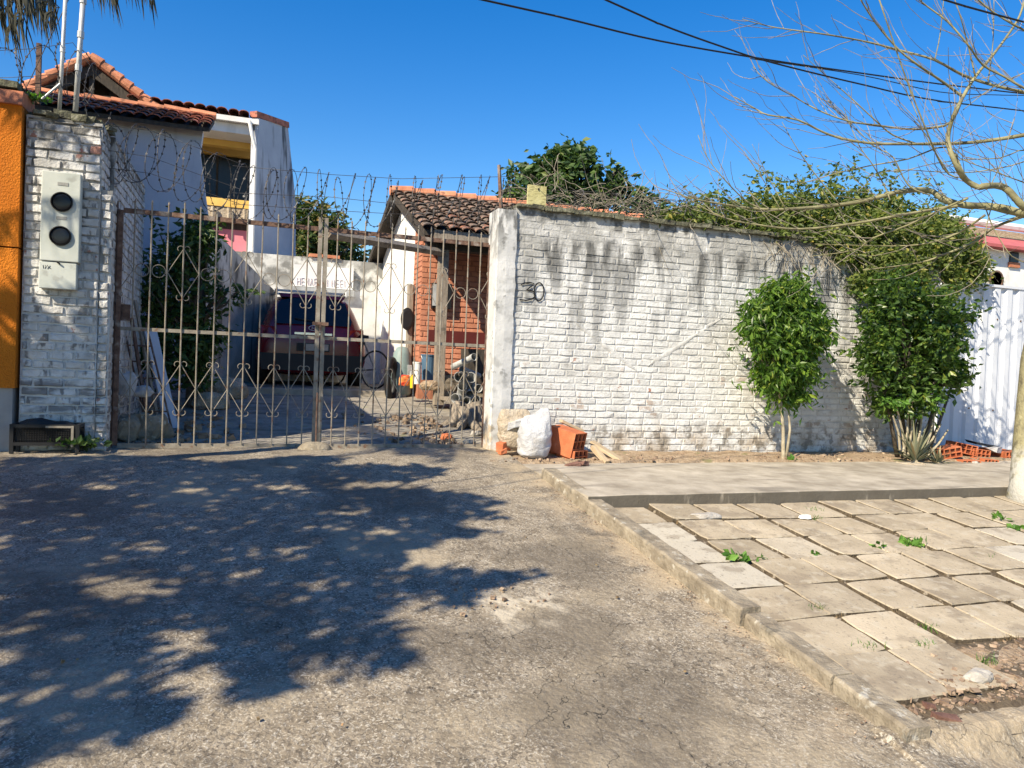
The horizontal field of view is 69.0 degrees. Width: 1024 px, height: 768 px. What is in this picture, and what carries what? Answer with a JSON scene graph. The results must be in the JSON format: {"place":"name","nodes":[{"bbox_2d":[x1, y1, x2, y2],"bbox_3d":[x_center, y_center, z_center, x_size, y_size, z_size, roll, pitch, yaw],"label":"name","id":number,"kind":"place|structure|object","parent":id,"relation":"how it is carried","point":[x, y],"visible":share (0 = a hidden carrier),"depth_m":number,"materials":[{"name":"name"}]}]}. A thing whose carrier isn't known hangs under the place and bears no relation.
{"place":"outdoors","nodes":[
{"label":"outdoors","id":0,"kind":"place"},
{"bbox_2d":[117,413,140,441],"bbox_3d":[-4.004,0.467,7.751,0.255,0.318,0.314,1,1,-40],"label":"rubble lump","id":1,"kind":"object","parent":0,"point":[135,428],"visible":0.74,"depth_m":7.64,"materials":[{"name":"concrete"}]},
{"bbox_2d":[112,380,481,447],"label":"yard floor","id":2,"kind":"structure","parent":0,"point":[279,428],"depth_m":9.57,"materials":[{"name":"concrete"}]},
{"bbox_2d":[109,137,144,418],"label":"side wall","id":3,"kind":"structure","parent":2,"relation":"on","point":[127,193],"depth_m":8.30,"materials":[{"name":"paint"}]},
{"bbox_2d":[119,371,137,396],"bbox_3d":[-3.998,-0.001,7.713,0.221,0.269,0.155,2,1,-19],"label":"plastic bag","id":4,"kind":"object","parent":3,"relation":"on","point":[123,386],"visible":0.69,"depth_m":7.67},
{"bbox_2d":[130,318,147,412],"bbox_3d":[-4.049,-0.085,8.120,0.031,1.351,0.031,-23,-14,35],"label":"leaning board","id":5,"kind":"object","parent":2,"relation":"on","point":[137,356],"visible":0.43,"depth_m":8.15,"materials":[{"name":"wood"}]},
{"bbox_2d":[131,385,153,397],"bbox_3d":[-3.965,0.076,7.937,0.283,0.131,0.165,2,1,-19],"label":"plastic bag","id":6,"kind":"object","parent":2,"relation":"on","point":[140,391],"visible":0.59,"depth_m":7.89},
{"bbox_2d":[133,300,158,414],"bbox_3d":[-4.074,-0.208,8.320,0.030,1.548,0.030,-20,-10,29],"label":"leaning board","id":7,"kind":"object","parent":2,"relation":"on","point":[142,340],"visible":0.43,"depth_m":8.33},
{"bbox_2d":[126,322,174,436],"bbox_3d":[-4.007,-0.066,8.189,0.856,1.248,0.227,3,1,38],"label":"ladder","id":8,"kind":"object","parent":2,"relation":"on","point":[156,366],"visible":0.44,"depth_m":8.21,"materials":[{"name":"metal"}]},
{"bbox_2d":[134,412,174,440],"bbox_3d":[-3.844,0.459,7.889,0.410,0.319,0.363,2,1,14],"label":"rubble lump","id":9,"kind":"object","parent":2,"relation":"on","point":[154,427],"visible":0.62,"depth_m":7.78,"materials":[{"name":"concrete"}]},
{"bbox_2d":[22,52,295,255],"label":"two storey house","id":10,"kind":"structure","parent":2,"relation":"on","point":[258,140],"depth_m":15.26,"materials":[{"name":"paint"}]},
{"bbox_2d":[201,154,249,224],"bbox_3d":[-6.535,-3.959,16.105,1.669,1.943,0.060,2,1,-19],"label":"window","id":11,"kind":"structure","parent":10,"relation":"in","point":[224,176],"depth_m":16.17,"materials":[{"name":"black glass"}]},
{"bbox_2d":[143,331,177,428],"bbox_3d":[-4.031,-0.063,8.551,0.030,1.220,0.150,-26,-14,31],"label":"leaning board","id":12,"kind":"object","parent":2,"relation":"on","point":[154,337],"visible":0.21,"depth_m":8.55,"materials":[{"name":"grey paint"}]},
{"bbox_2d":[131,400,254,443],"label":"yard litter","id":13,"kind":"object","parent":2,"relation":"on","point":[188,429],"visible":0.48,"depth_m":8.36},
{"bbox_2d":[139,206,266,407],"bbox_3d":[-4.227,-1.008,9.749,1.934,2.722,1.121,2,1,-19],"label":"yard shrub","id":14,"kind":"object","parent":2,"relation":"on","point":[173,316],"visible":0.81,"depth_m":9.60,"materials":[{"name":"green plant"}]},
{"bbox_2d":[191,392,229,409],"bbox_3d":[-3.994,0.222,9.857,0.511,0.244,0.418,1,1,-41],"label":"rubble lump","id":15,"kind":"object","parent":2,"relation":"on","point":[206,397],"visible":0.78,"depth_m":9.70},
{"bbox_2d":[203,377,248,398],"bbox_3d":[-4.108,0.072,10.655,0.657,0.342,0.452,2,1,-19],"label":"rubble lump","id":16,"kind":"object","parent":2,"relation":"on","point":[235,389],"visible":0.45,"depth_m":10.51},
{"bbox_2d":[192,226,275,382],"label":"stained wall","id":17,"kind":"structure","parent":2,"relation":"on","point":[252,310],"depth_m":12.54,"materials":[{"name":"paint"}]},
{"bbox_2d":[235,251,382,383],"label":"back wall","id":18,"kind":"structure","parent":2,"relation":"on","point":[269,264],"depth_m":15.35,"materials":[{"name":"paint"}]},
{"bbox_2d":[292,264,353,296],"bbox_3d":[-3.805,-2.086,15.052,1.213,0.573,0.120,2,1,-19],"label":"sign board","id":19,"kind":"object","parent":18,"relation":"attached to","point":[299,281],"visible":0.81,"depth_m":15.04,"materials":[{"name":"plastic"}]},
{"bbox_2d":[255,287,364,385],"bbox_3d":[-3.962,-0.842,14.252,2.308,1.715,4.323,2,1,-19],"label":"red car","id":20,"kind":"object","parent":2,"relation":"on","point":[266,356],"visible":0.62,"depth_m":12.38,"materials":[{"name":"paint"}]},
{"bbox_2d":[248,387,405,396],"bbox_3d":[-3.164,0.138,11.669,2.950,0.120,0.400,2,1,-19],"label":"concrete step","id":21,"kind":"object","parent":2,"relation":"on","point":[307,391],"visible":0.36,"depth_m":11.57,"materials":[{"name":"concrete"}]},
{"bbox_2d":[323,335,386,388],"bbox_3d":[-2.657,-0.422,12.721,1.596,0.975,0.514,3,1,20],"label":"bicycle","id":22,"kind":"object","parent":2,"relation":"on","point":[368,352],"visible":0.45,"depth_m":12.45,"materials":[{"name":"black metal"}]},
{"bbox_2d":[384,357,396,398],"bbox_3d":[-1.917,-0.085,11.832,0.110,0.698,0.397,2,1,14],"label":"car tyre","id":23,"kind":"object","parent":2,"relation":"on","point":[392,390],"visible":0.87,"depth_m":11.74,"materials":[{"name":"black rubber"}]},
{"bbox_2d":[341,412,458,443],"bbox_3d":[-1.506,0.555,9.284,1.452,0.272,2.142,2,1,-19],"label":"yard rubble","id":24,"kind":"object","parent":2,"relation":"on","point":[406,421],"visible":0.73,"depth_m":9.39,"materials":[{"name":"stone"}]},
{"bbox_2d":[391,346,411,395],"bbox_3d":[-1.789,-0.207,12.075,0.350,0.800,0.363,2,1,-19],"label":"plastic tank","id":25,"kind":"object","parent":2,"relation":"on","point":[406,362],"visible":0.69,"depth_m":11.95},
{"bbox_2d":[401,285,414,388],"bbox_3d":[-1.739,-0.724,12.262,0.245,1.823,0.172,2,1,-19],"label":"wooden post","id":26,"kind":"object","parent":2,"relation":"on","point":[408,317],"visible":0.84,"depth_m":12.25,"materials":[{"name":"wood"}]},
{"bbox_2d":[414,362,421,383],"bbox_3d":[-1.463,-0.170,11.459,0.141,0.340,0.136,2,1,-19],"label":"paint bucket","id":27,"kind":"object","parent":2,"relation":"on","point":[418,367],"visible":0.69,"depth_m":11.41,"materials":[{"name":"beige paint"}]},
{"bbox_2d":[421,354,433,379],"bbox_3d":[-1.314,-0.263,11.719,0.255,0.400,0.251,2,1,-19],"label":"blue drum","id":28,"kind":"object","parent":2,"relation":"on","point":[430,366],"visible":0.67,"depth_m":11.62,"materials":[{"name":"plastic"}]},
{"bbox_2d":[419,380,439,390],"bbox_3d":[-1.212,0.020,11.220,0.376,0.158,0.312,2,1,-19],"label":"dry brush heap","id":29,"kind":"object","parent":2,"relation":"on","point":[434,386],"visible":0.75,"depth_m":11.11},
{"bbox_2d":[444,378,457,391],"bbox_3d":[-0.910,0.013,11.243,0.238,0.203,0.339,2,1,-3],"label":"dark heap","id":30,"kind":"object","parent":2,"relation":"on","point":[448,383],"visible":0.64,"depth_m":11.11,"materials":[{"name":"stone"}]},
{"bbox_2d":[441,400,481,431],"bbox_3d":[-0.592,0.437,10.011,0.746,0.428,0.824,3,1,21],"label":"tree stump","id":31,"kind":"object","parent":2,"relation":"on","point":[468,421],"visible":0.66,"depth_m":9.79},
{"bbox_2d":[440,396,482,402],"bbox_3d":[-0.685,0.227,10.974,0.627,0.050,0.650,2,1,-19],"label":"shelf board","id":32,"kind":"object","parent":2,"relation":"on","point":[444,398],"visible":0.29,"depth_m":10.83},
{"bbox_2d":[464,372,474,392],"bbox_3d":[-0.651,0.011,10.579,0.170,0.366,0.568,2,1,-19],"label":"pipe offcut","id":33,"kind":"object","parent":32,"relation":"on","point":[470,378],"visible":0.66,"depth_m":10.43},
{"bbox_2d":[461,349,483,393],"bbox_3d":[-0.566,-0.191,11.135,0.320,0.650,0.400,2,1,-19],"label":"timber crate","id":34,"kind":"object","parent":32,"relation":"on","point":[480,363],"visible":0.43,"depth_m":10.95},
{"bbox_2d":[464,397,470,404],"bbox_3d":[-0.708,0.260,10.588,0.108,0.183,0.568,2,1,-17],"label":"pipe offcut","id":35,"kind":"object","parent":2,"relation":"on","point":[468,400],"visible":0.44,"depth_m":10.41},
{"bbox_2d":[457,382,466,393],"bbox_3d":[-0.735,0.138,10.552,0.130,0.343,0.558,2,1,-11],"label":"pipe offcut","id":36,"kind":"object","parent":35,"relation":"on","point":[460,388],"visible":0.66,"depth_m":10.38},
{"bbox_2d":[454,372,462,383],"bbox_3d":[-0.745,-0.087,10.556,0.138,0.178,0.569,2,1,-3],"label":"pipe offcut","id":37,"kind":"object","parent":36,"relation":"on","point":[457,377],"visible":0.71,"depth_m":10.47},
{"bbox_2d":[459,366,480,377],"bbox_3d":[-0.581,-0.165,10.557,0.096,0.173,0.567,3,1,23],"label":"pipe offcut","id":38,"kind":"object","parent":37,"relation":"on","point":[461,368],"visible":0.72,"depth_m":10.41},
{"bbox_2d":[452,353,477,369],"bbox_3d":[-0.689,-0.318,10.559,0.108,0.240,0.566,1,1,-37],"label":"pipe offcut","id":39,"kind":"object","parent":38,"relation":"on","point":[468,359],"visible":0.91,"depth_m":10.49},
{"bbox_2d":[368,186,642,404],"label":"brick house","id":40,"kind":"structure","parent":2,"relation":"on","point":[404,196],"depth_m":12.14,"materials":[{"name":"ceramic"}]},
{"bbox_2d":[323,232,445,255],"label":"timber beam","id":41,"kind":"structure","parent":40,"relation":"attached to","point":[384,243],"depth_m":9.30,"materials":[{"name":"wood"}]},
{"bbox_2d":[491,133,702,214],"bbox_3d":[2.054,-2.685,17.133,5.478,5.913,2.155,2,1,-19],"label":"bushy tree","id":42,"kind":"object","parent":2,"relation":"on","point":[571,166],"visible":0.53,"depth_m":16.36,"materials":[{"name":"green plant"}]},
{"bbox_2d":[0,446,919,767],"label":"driveway","id":43,"kind":"structure","parent":0,"point":[378,646],"depth_m":3.72,"materials":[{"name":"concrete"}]},
{"bbox_2d":[9,422,84,453],"bbox_3d":[-4.182,0.485,6.713,0.539,0.259,0.233,2,1,-19],"label":"metal basket","id":44,"kind":"object","parent":43,"relation":"on","point":[21,439],"visible":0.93,"depth_m":6.62,"materials":[{"name":"black metal"}]},
{"bbox_2d":[19,418,75,439],"bbox_3d":[-4.180,0.404,6.726,0.504,0.196,0.170,2,1,-19],"label":"rubbish bag","id":45,"kind":"object","parent":44,"relation":"in","point":[37,421],"visible":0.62,"depth_m":6.66,"materials":[{"name":"black plastic"}]},
{"bbox_2d":[19,108,117,450],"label":"brick gate pillar","id":46,"kind":"structure","parent":43,"relation":"on","point":[66,356],"depth_m":6.87,"materials":[{"name":"brick"}]},
{"bbox_2d":[26,91,52,104],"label":"pillar moss","id":47,"kind":"object","parent":46,"relation":"on","point":[39,96],"visible":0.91,"depth_m":6.86,"materials":[{"name":"green plant"}]},
{"bbox_2d":[0,42,110,124],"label":"razor wire","id":48,"kind":"object","parent":46,"relation":"on","point":[58,78],"visible":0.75,"depth_m":6.90,"materials":[{"name":"metal"}]},
{"bbox_2d":[38,170,82,290],"bbox_3d":[-4.098,-1.389,6.763,0.317,1.054,0.112,2,1,-19],"label":"meter box","id":49,"kind":"object","parent":46,"relation":"attached to","point":[61,224],"visible":1,"depth_m":6.73,"materials":[{"name":"paint"}]},
{"bbox_2d":[57,0,66,109],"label":"conduit pipe","id":50,"kind":"object","parent":46,"relation":"on","point":[62,51],"visible":0.81,"depth_m":6.88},
{"bbox_2d":[73,0,86,111],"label":"conduit pipe","id":51,"kind":"object","parent":46,"relation":"on","point":[80,37],"visible":1,"depth_m":6.92,"materials":[{"name":"plastic"}]},
{"bbox_2d":[109,201,118,447],"bbox_3d":[-3.856,-0.519,7.218,0.085,2.500,0.055,2,1,-19],"label":"gate post","id":52,"kind":"object","parent":46,"relation":"attached to","point":[114,304],"visible":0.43,"depth_m":7.20,"materials":[{"name":"metal"}]},
{"bbox_2d":[112,199,322,447],"bbox_3d":[-2.937,-0.571,7.533,1.920,2.439,0.092,2,1,-19],"label":"gate leaf","id":53,"kind":"object","parent":52,"relation":"attached to","point":[122,312],"visible":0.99,"depth_m":7.46,"materials":[{"name":"paint"}]},
{"bbox_2d":[104,121,247,215],"bbox_3d":[-3.355,-2.128,7.388,1.392,0.796,0.536,2,1,-19],"label":"razor wire","id":54,"kind":"object","parent":46,"relation":"attached to","point":[176,169],"visible":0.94,"depth_m":7.38,"materials":[{"name":"metal"}]},
{"bbox_2d":[0,0,157,66],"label":"palm tree","id":55,"kind":"object","parent":43,"relation":"on","point":[37,7],"visible":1,"depth_m":4.70,"materials":[{"name":"green plant"}]},
{"bbox_2d":[47,432,112,451],"bbox_3d":[-3.895,0.535,6.731,0.533,0.197,0.279,2,1,-19],"label":"pillar weed","id":56,"kind":"object","parent":43,"relation":"on","point":[85,441],"visible":0.95,"depth_m":6.72,"materials":[{"name":"green plant"}]},
{"bbox_2d":[297,442,331,449],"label":"cement block","id":57,"kind":"structure","parent":43,"relation":"on","point":[314,446],"depth_m":7.61,"materials":[{"name":"concrete"}]},
{"bbox_2d":[436,573,550,616],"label":"driveway chips","id":58,"kind":"object","parent":43,"relation":"on","point":[501,589],"visible":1,"depth_m":4.20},
{"bbox_2d":[529,474,886,745],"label":"kerb gravel","id":59,"kind":"structure","parent":43,"relation":"on","point":[836,708],"depth_m":4.33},
{"bbox_3d":[-0.248,-0.405,8.484,0.045,2.340,0.050,2,1,-19],"label":"gate post","id":60,"kind":"object","parent":43,"relation":"on","visible":0},
{"bbox_2d":[313,218,489,447],"bbox_3d":[-1.169,-0.516,8.111,1.949,2.442,0.086,2,1,-19],"label":"gate leaf","id":61,"kind":"object","parent":60,"relation":"attached to","point":[322,324],"visible":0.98,"depth_m":8.08,"materials":[{"name":"paint"}]},
{"bbox_2d":[0,0,1023,261],"label":"sky","id":62,"kind":"structure","parent":0,"point":[429,89],"materials":[{"name":"blue"}]},
{"bbox_2d":[491,450,1010,463],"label":"dirt verge","id":63,"kind":"structure","parent":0,"point":[750,456],"depth_m":8.75,"materials":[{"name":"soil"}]},
{"bbox_2d":[497,409,529,449],"bbox_3d":[0.038,0.489,8.031,0.403,0.444,0.263,2,1,-19],"label":"cement sack","id":64,"kind":"object","parent":63,"relation":"on","point":[504,419],"visible":0.58,"depth_m":7.91,"materials":[{"name":"fabric"}]},
{"bbox_2d":[517,408,551,458],"bbox_3d":[0.241,0.522,7.887,0.370,0.549,0.312,2,1,-19],"label":"white sack","id":65,"kind":"object","parent":63,"relation":"on","point":[534,432],"visible":0.98,"depth_m":7.78,"materials":[{"name":"plastic"}]},
{"bbox_2d":[507,408,542,429],"bbox_3d":[0.144,0.377,7.925,0.391,0.243,0.160,2,1,-19],"label":"sack flap","id":66,"kind":"object","parent":65,"relation":"on","point":[514,424],"visible":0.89,"depth_m":7.85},
{"bbox_2d":[556,449,587,458],"bbox_3d":[0.650,0.769,8.072,0.240,0.130,0.240,8,5,40],"label":"hollow block","id":67,"kind":"object","parent":63,"relation":"on","point":[579,454],"depth_m":8.01,"materials":[{"name":"brick"}]},
{"bbox_2d":[550,424,586,457],"bbox_3d":[0.586,0.619,8.088,0.340,0.270,0.240,18,10,35],"label":"hollow block","id":68,"kind":"object","parent":67,"relation":"on","point":[566,441],"depth_m":7.99,"materials":[{"name":"brick"}]},
{"bbox_2d":[590,445,609,462],"bbox_3d":[0.945,0.762,8.010,0.058,0.052,0.295,2,30,-31],"label":"wooden plank","id":69,"kind":"object","parent":63,"relation":"on","point":[597,452],"visible":0.86,"depth_m":8.00,"materials":[{"name":"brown wood"}]},
{"bbox_2d":[589,441,622,459],"bbox_3d":[1.040,0.740,8.176,0.415,0.037,0.103,32,17,30],"label":"wooden plank","id":70,"kind":"object","parent":63,"relation":"on","point":[608,452],"visible":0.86,"depth_m":8.15,"materials":[{"name":"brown wood"}]},
{"bbox_2d":[481,203,949,451],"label":"brick boundary wall","id":71,"kind":"structure","parent":63,"relation":"on","point":[606,330],"depth_m":8.86,"materials":[{"name":"brick"}]},
{"bbox_2d":[497,165,502,207],"bbox_3d":[-0.132,-2.202,8.309,0.061,0.477,0.061,3,1,26],"label":"wire post","id":72,"kind":"object","parent":71,"relation":"on","point":[499,183],"visible":0.86,"depth_m":8.30,"materials":[{"name":"metal"}]},
{"bbox_2d":[233,163,515,228],"bbox_3d":[-1.369,-2.024,8.064,3.106,0.808,0.532,2,1,-19],"label":"razor wire","id":73,"kind":"object","parent":72,"relation":"attached to","point":[363,200],"visible":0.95,"depth_m":7.98,"materials":[{"name":"metal"}]},
{"bbox_2d":[527,184,546,208],"bbox_3d":[0.277,-2.093,8.333,0.220,0.249,0.046,2,1,-19],"label":"yellow plaque","id":74,"kind":"object","parent":71,"relation":"on","point":[535,195],"visible":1,"depth_m":8.32,"materials":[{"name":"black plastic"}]},
{"bbox_2d":[497,153,747,229],"bbox_3d":[1.467,-2.114,9.097,3.538,1.205,1.190,2,1,-19],"label":"dry bramble","id":75,"kind":"object","parent":71,"relation":"on","point":[618,203],"visible":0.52,"depth_m":8.93,"materials":[{"name":"brown plant"}]},
{"bbox_2d":[504,183,781,227],"bbox_3d":[1.687,-2.082,8.985,3.770,0.428,0.305,2,1,-20],"label":"razor wire","id":76,"kind":"object","parent":71,"relation":"on","point":[583,191],"visible":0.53,"depth_m":8.87,"materials":[{"name":"metal"}]},
{"bbox_2d":[600,151,1003,308],"bbox_3d":[4.193,-2.098,9.946,6.885,2.170,1.698,2,1,-19],"label":"wall creeper","id":77,"kind":"object","parent":71,"relation":"attached to","point":[961,270],"depth_m":9.81,"materials":[{"name":"green plant"}]},
{"bbox_2d":[726,265,846,458],"bbox_3d":[3.202,-0.212,8.824,1.189,2.362,1.400,3,1,39],"label":"wall shrub","id":78,"kind":"object","parent":63,"relation":"on","point":[786,336],"visible":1,"depth_m":8.66,"materials":[{"name":"green plant"}]},
{"bbox_2d":[879,391,948,457],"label":"cut stems","id":79,"kind":"object","parent":63,"relation":"on","point":[904,403],"visible":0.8,"depth_m":9.24,"materials":[{"name":"beige plant"}]},
{"bbox_2d":[833,262,997,458],"bbox_3d":[5.036,-0.210,9.405,1.913,2.542,1.145,2,1,-19],"label":"bush","id":80,"kind":"object","parent":63,"relation":"on","point":[908,352],"visible":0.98,"depth_m":9.18,"materials":[{"name":"green plant"}]},
{"bbox_2d":[921,445,960,463],"bbox_3d":[5.353,0.886,9.266,0.522,0.350,0.495,3,1,40],"label":"agave plant","id":81,"kind":"object","parent":63,"relation":"on","point":[935,458],"visible":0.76,"depth_m":9.27,"materials":[{"name":"green plant"}]},
{"bbox_2d":[933,444,962,458],"bbox_3d":[5.623,0.883,9.675,0.300,0.130,0.240,-9,4,1],"label":"hollow block","id":82,"kind":"object","parent":63,"relation":"on","point":[956,449],"depth_m":9.58,"materials":[{"name":"brick"}]},
{"bbox_2d":[962,448,990,456],"bbox_3d":[6.248,0.931,10.054,0.260,0.120,0.240,8,0,-9],"label":"hollow block","id":83,"kind":"object","parent":63,"relation":"on","point":[983,453],"depth_m":9.95,"materials":[{"name":"brick"}]},
{"bbox_2d":[945,440,977,455],"bbox_3d":[6.048,0.862,10.035,0.300,0.130,0.240,13,1,1],"label":"hollow block","id":84,"kind":"object","parent":83,"relation":"on","point":[967,449],"depth_m":9.94,"materials":[{"name":"brick"}]},
{"bbox_2d":[994,449,1011,457],"bbox_3d":[6.703,1.004,10.109,0.240,0.200,0.240,-1,2,-11],"label":"hollow block","id":85,"kind":"object","parent":63,"relation":"on","point":[1006,453],"depth_m":10.01,"materials":[{"name":"brick"}]},
{"bbox_2d":[480,0,1021,93],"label":"overhead cable","id":86,"kind":"object","parent":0,"point":[549,14],"visible":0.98,"depth_m":6.56,"materials":[{"name":"rubber"}]},
{"bbox_2d":[523,461,1010,508],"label":"raised pavement","id":87,"kind":"structure","parent":0,"point":[621,485],"depth_m":7.30,"materials":[{"name":"concrete"}]},
{"bbox_2d":[631,0,1023,502],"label":"bare street tree","id":88,"kind":"object","parent":87,"relation":"on","point":[1015,491],"visible":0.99,"depth_m":7.55,"materials":[{"name":"brown plant"}]},
{"bbox_2d":[878,420,943,462],"bbox_3d":[5.004,0.720,9.289,0.824,0.589,0.831,3,1,20],"label":"agave plant","id":89,"kind":"object","parent":87,"relation":"on","point":[915,448],"visible":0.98,"depth_m":9.17,"materials":[{"name":"green plant"}]},
{"bbox_2d":[605,0,1023,110],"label":"overhead cable","id":90,"kind":"object","parent":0,"point":[649,19],"visible":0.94,"depth_m":7.05,"materials":[{"name":"rubber"}]},
{"bbox_2d":[615,496,1023,705],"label":"pavement","id":91,"kind":"structure","parent":0,"point":[973,593],"depth_m":5.00,"materials":[{"name":"concrete"}]},
{"bbox_2d":[690,512,721,518],"bbox_3d":[1.570,1.061,6.005,0.271,0.046,0.122,2,1,-19],"label":"stone","id":92,"kind":"object","parent":91,"relation":"on","point":[709,515],"visible":0.98,"depth_m":5.96,"materials":[{"name":"stone"}]},
{"bbox_2d":[722,548,758,562],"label":"weed","id":93,"kind":"object","parent":91,"relation":"on","point":[734,557],"visible":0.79,"depth_m":5.05,"materials":[{"name":"green plant"}]},
{"bbox_2d":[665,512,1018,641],"bbox_3d":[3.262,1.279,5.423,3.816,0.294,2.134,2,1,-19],"label":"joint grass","id":94,"kind":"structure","parent":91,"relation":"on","point":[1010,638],"depth_m":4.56,"materials":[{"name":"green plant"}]},
{"bbox_2d":[898,534,926,547],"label":"weed","id":95,"kind":"object","parent":91,"relation":"on","point":[917,542],"visible":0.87,"depth_m":5.70,"materials":[{"name":"green plant"}]},
{"bbox_2d":[962,667,993,683],"bbox_3d":[2.278,1.424,3.637,0.138,0.057,0.104,1,1,-38],"label":"stone","id":96,"kind":"object","parent":91,"relation":"on","point":[979,675],"visible":1,"depth_m":3.61,"materials":[{"name":"stone"}]},
{"bbox_2d":[647,505,1023,734],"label":"pavement bed","id":97,"kind":"object","parent":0,"point":[989,706],"visible":0.12,"depth_m":3.60,"materials":[{"name":"soil"}]},
{"bbox_2d":[541,468,930,742],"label":"kerb","id":98,"kind":"structure","parent":97,"relation":"on","point":[870,702],"depth_m":4.08,"materials":[{"name":"concrete"}]},
{"bbox_2d":[930,711,961,721],"bbox_3d":[1.912,1.473,3.281,0.112,0.039,0.057,9,8,6],"label":"brick piece","id":99,"kind":"object","parent":97,"relation":"on","point":[946,716],"visible":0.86,"depth_m":3.27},
{"bbox_2d":[869,705,1023,767],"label":"street kerb","id":100,"kind":"structure","parent":97,"relation":"on","point":[985,739],"depth_m":3.17,"materials":[{"name":"concrete"}]},
{"bbox_2d":[957,643,1023,686],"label":"dirt","id":101,"kind":"structure","parent":97,"relation":"on","point":[1010,652],"depth_m":3.97,"materials":[{"name":"soil"}]},
{"bbox_2d":[895,638,1023,714],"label":"rubble","id":102,"kind":"object","parent":101,"relation":"on","point":[945,701],"visible":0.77,"depth_m":3.56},
{"bbox_2d":[750,58,1023,95],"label":"overhead cable","id":103,"kind":"object","parent":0,"point":[888,81],"visible":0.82,"depth_m":8.00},
{"bbox_2d":[942,0,1023,22],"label":"overhead cable","id":104,"kind":"object","parent":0,"point":[984,11],"visible":1,"depth_m":7.04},
{"label":"ground","id":105,"kind":"structure","parent":0,"visible":0},
{"bbox_2d":[0,79,34,450],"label":"orange house","id":106,"kind":"structure","parent":105,"relation":"on","point":[17,106],"depth_m":6.65,"materials":[{"name":"paint"}]},
{"bbox_2d":[35,43,41,104],"bbox_3d":[-4.417,-2.892,6.949,0.040,0.560,0.040,2,1,-19],"label":"wire post","id":107,"kind":"object","parent":106,"relation":"attached to","point":[38,70],"visible":0.93,"depth_m":6.93,"materials":[{"name":"metal"}]},
{"bbox_2d":[22,85,215,388],"bbox_3d":[-6.724,-2.069,10.999,4.213,4.940,1.466,2,1,-19],"label":"lilac annex","id":108,"kind":"object","parent":105,"relation":"on","point":[184,125],"visible":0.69,"depth_m":11.04,"materials":[{"name":"grey paint"}]},
{"bbox_2d":[295,191,370,261],"bbox_3d":[-5.252,-2.708,20.363,2.684,5.284,2.987,3,1,27],"label":"mango tree","id":109,"kind":"object","parent":105,"relation":"on","point":[308,205],"visible":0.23,"depth_m":19.95,"materials":[{"name":"green plant"}]},
{"bbox_2d":[934,214,1023,429],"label":"house","id":110,"kind":"structure","parent":105,"relation":"on","point":[1009,269],"depth_m":20.69,"materials":[{"name":"beige paint"}]},
{"bbox_2d":[936,280,1023,449],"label":"corrugated fence","id":111,"kind":"object","parent":105,"relation":"on","point":[985,414],"visible":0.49,"depth_m":11.03,"materials":[{"name":"white metal"}]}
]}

